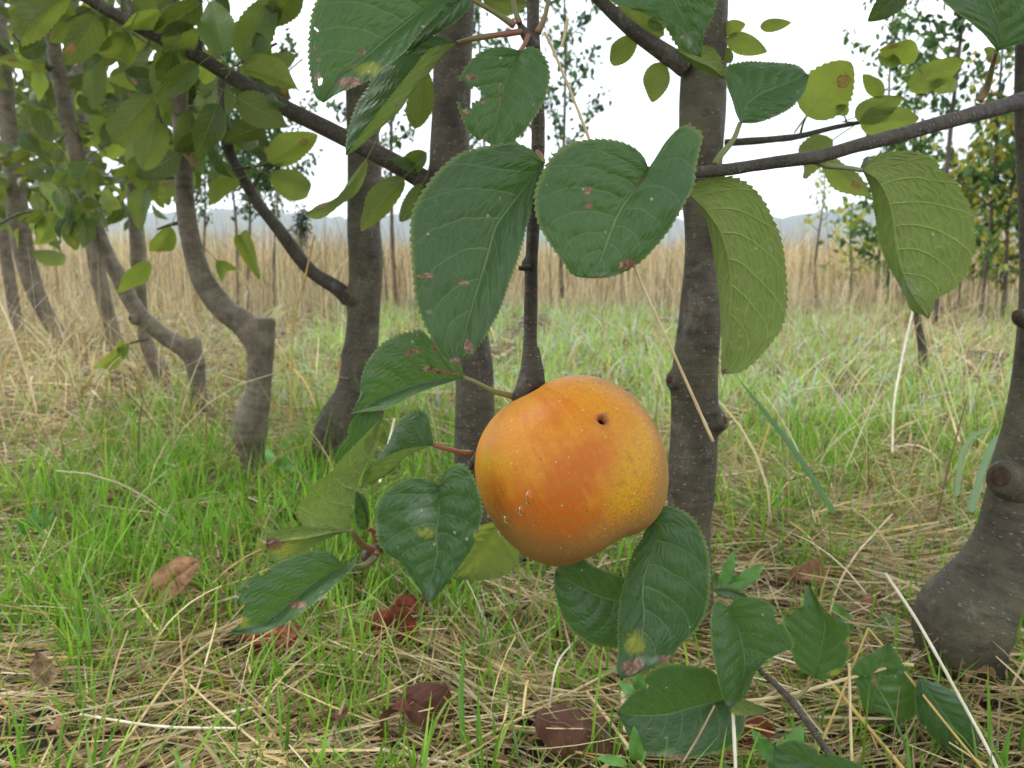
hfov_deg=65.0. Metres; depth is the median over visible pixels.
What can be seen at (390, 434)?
dry grass stalk
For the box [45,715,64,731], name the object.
fallen leaf
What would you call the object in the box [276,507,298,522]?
fallen leaf
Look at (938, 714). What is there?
dry grass stalk
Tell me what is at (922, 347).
trunk
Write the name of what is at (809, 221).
sapling
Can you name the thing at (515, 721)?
dry grass stalk
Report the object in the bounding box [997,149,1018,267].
shrub
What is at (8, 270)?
apple tree
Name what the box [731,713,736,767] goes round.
dry grass stalk
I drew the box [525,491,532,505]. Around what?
water drop
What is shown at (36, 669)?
fallen leaf
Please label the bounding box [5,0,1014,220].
sky
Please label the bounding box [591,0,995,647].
apple tree
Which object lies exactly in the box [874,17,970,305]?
sapling
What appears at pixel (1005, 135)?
shrub
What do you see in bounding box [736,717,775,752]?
fallen leaf
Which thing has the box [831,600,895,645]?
weed
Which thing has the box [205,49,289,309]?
sapling
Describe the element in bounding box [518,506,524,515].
water drop
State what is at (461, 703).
grass blade
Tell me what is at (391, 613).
fallen leaf
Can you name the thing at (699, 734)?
dry grass stalk
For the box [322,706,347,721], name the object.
fallen leaf
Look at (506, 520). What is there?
water drop
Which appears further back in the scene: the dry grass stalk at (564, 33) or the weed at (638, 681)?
the weed at (638, 681)
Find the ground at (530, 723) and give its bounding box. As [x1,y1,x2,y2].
[0,251,1023,767]
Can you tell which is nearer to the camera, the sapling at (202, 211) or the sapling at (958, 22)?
the sapling at (958, 22)
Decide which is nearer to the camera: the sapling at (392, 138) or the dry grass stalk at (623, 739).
the dry grass stalk at (623, 739)
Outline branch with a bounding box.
[222,0,711,678]
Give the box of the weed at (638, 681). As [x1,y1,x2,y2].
[618,673,646,696]
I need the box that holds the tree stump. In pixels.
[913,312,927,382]
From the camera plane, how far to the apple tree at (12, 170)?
2.48 m
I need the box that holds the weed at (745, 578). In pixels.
[712,551,763,595]
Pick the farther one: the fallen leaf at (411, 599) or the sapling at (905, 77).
the sapling at (905, 77)
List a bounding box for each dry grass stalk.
[0,301,37,410]
[30,414,164,457]
[79,713,240,729]
[105,639,213,767]
[180,676,274,755]
[290,234,315,426]
[336,739,469,767]
[378,418,395,483]
[421,670,615,765]
[543,31,713,441]
[549,639,576,707]
[560,18,568,46]
[585,690,645,767]
[682,705,715,762]
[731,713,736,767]
[745,663,913,701]
[818,628,868,750]
[826,679,903,767]
[830,514,892,608]
[848,663,853,760]
[868,628,982,767]
[884,573,997,767]
[891,311,912,453]
[922,316,960,442]
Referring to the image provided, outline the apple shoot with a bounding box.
[617,583,979,767]
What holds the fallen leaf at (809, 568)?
on the straw
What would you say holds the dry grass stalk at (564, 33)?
attached to the dry grass stalk at (635, 267)
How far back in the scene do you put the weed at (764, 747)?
0.48 m
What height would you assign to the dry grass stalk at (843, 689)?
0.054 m
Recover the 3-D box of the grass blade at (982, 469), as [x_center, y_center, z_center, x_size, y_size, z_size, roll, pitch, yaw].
[0.513,0.094,0.866,0.015,0.099,0.035,-9,13,-42]
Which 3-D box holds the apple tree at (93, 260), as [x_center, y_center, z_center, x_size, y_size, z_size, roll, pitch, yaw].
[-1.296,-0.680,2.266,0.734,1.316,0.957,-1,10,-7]
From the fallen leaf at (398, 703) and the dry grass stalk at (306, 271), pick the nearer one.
the fallen leaf at (398, 703)
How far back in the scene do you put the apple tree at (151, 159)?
1.06 m
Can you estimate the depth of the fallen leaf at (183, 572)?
0.69 m
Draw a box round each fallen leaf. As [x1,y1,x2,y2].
[29,651,55,686]
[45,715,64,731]
[102,490,124,509]
[131,555,200,624]
[240,622,307,662]
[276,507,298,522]
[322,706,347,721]
[358,604,421,652]
[377,698,409,741]
[395,591,434,622]
[400,681,458,741]
[498,605,527,642]
[535,704,628,767]
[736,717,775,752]
[790,559,825,591]
[814,678,834,696]
[854,706,916,721]
[857,594,881,619]
[962,664,995,689]
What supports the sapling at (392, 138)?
on the ground at (530, 723)
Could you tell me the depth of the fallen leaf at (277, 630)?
0.64 m
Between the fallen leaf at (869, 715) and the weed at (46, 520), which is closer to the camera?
the fallen leaf at (869, 715)
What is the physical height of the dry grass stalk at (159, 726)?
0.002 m
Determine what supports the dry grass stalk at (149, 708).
on the ground at (530, 723)
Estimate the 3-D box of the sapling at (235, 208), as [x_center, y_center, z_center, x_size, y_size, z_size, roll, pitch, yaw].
[-1.700,-1.352,4.841,0.606,1.743,0.592,0,9,0]
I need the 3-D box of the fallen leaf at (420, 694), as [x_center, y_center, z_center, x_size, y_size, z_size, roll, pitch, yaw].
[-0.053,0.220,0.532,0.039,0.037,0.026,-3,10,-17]
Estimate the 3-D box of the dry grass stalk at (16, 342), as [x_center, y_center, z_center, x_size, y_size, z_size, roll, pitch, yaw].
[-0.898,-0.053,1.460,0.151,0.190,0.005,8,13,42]
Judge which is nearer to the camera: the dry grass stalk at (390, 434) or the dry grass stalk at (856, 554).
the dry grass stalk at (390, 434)
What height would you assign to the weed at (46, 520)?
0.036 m
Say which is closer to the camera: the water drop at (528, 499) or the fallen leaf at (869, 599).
the water drop at (528, 499)
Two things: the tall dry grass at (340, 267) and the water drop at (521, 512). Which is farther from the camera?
the tall dry grass at (340, 267)
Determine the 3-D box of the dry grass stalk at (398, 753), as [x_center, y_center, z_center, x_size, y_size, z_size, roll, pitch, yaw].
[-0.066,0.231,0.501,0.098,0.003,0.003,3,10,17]
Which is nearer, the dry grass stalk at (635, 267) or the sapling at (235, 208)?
the dry grass stalk at (635, 267)
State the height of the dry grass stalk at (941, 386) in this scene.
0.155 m
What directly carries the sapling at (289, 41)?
on the ground at (530, 723)
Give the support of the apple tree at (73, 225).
on the ground at (530, 723)
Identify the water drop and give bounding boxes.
[503,516,508,523]
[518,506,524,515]
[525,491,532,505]
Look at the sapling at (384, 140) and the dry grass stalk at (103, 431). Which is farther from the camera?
the sapling at (384, 140)
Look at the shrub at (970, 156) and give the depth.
4.14 m
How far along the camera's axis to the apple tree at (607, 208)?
0.36 m
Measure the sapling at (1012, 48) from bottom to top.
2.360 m
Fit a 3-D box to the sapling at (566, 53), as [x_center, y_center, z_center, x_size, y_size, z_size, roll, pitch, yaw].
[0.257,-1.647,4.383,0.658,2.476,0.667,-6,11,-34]
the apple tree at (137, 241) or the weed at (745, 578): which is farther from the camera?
the apple tree at (137, 241)
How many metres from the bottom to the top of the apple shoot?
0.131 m
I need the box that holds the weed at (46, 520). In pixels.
[15,504,54,535]
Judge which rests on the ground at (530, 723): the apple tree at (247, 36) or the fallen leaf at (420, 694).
the apple tree at (247, 36)
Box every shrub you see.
[819,196,882,298]
[840,133,942,304]
[877,132,1018,311]
[956,90,1018,318]
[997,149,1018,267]
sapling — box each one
[194,91,235,251]
[197,12,266,304]
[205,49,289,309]
[234,18,323,306]
[288,203,312,289]
[325,95,431,307]
[380,129,395,299]
[470,0,530,150]
[504,0,612,305]
[800,168,842,298]
[840,0,945,301]
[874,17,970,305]
[888,0,1000,325]
[919,42,1016,319]
[1005,46,1016,327]
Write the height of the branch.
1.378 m
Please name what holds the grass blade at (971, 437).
on the straw
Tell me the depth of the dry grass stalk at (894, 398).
1.14 m
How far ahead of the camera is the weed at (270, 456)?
0.99 m
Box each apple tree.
[0,0,150,350]
[0,0,171,365]
[0,0,208,414]
[0,5,116,338]
[13,0,526,589]
[17,0,221,393]
[107,0,302,483]
[168,78,382,474]
[533,0,1023,688]
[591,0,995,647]
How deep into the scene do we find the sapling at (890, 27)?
4.97 m
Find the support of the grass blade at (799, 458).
on the straw
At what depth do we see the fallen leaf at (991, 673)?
0.57 m
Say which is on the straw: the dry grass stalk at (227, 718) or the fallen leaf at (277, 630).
the dry grass stalk at (227, 718)
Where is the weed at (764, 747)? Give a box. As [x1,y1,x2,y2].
[752,726,803,760]
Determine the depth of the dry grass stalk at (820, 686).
0.50 m
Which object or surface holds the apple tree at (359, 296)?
on the ground at (530, 723)
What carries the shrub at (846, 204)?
on the ground at (530, 723)
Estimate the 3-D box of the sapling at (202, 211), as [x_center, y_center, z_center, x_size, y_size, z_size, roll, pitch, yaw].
[-2.011,-1.276,5.281,0.449,1.449,0.548,0,9,0]
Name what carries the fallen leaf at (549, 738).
on the straw
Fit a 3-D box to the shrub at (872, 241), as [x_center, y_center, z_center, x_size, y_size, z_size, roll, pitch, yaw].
[2.153,-0.955,4.603,0.580,1.038,0.584,-6,11,-31]
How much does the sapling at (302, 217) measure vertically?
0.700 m
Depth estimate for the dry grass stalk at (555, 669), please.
0.53 m
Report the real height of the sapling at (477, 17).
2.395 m
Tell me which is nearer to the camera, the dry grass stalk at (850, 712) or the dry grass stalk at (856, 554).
the dry grass stalk at (850, 712)
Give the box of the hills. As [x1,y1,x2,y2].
[32,192,1017,250]
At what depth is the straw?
0.70 m
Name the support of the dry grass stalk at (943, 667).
on the straw
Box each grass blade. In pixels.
[458,640,465,740]
[738,378,835,513]
[954,426,992,495]
[967,434,998,511]
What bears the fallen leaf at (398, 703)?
on the straw
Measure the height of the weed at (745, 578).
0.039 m
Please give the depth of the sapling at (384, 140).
5.12 m
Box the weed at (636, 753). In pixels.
[598,726,646,766]
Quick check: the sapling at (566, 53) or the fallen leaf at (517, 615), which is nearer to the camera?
the fallen leaf at (517, 615)
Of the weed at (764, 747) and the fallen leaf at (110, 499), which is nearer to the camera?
the weed at (764, 747)
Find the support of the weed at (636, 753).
on the ground at (530, 723)
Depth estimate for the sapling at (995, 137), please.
3.80 m
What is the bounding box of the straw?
[0,279,1023,767]
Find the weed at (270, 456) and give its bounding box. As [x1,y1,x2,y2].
[265,449,295,469]
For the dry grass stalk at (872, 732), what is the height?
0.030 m
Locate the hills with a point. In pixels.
(789, 220)
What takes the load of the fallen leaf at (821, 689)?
on the straw

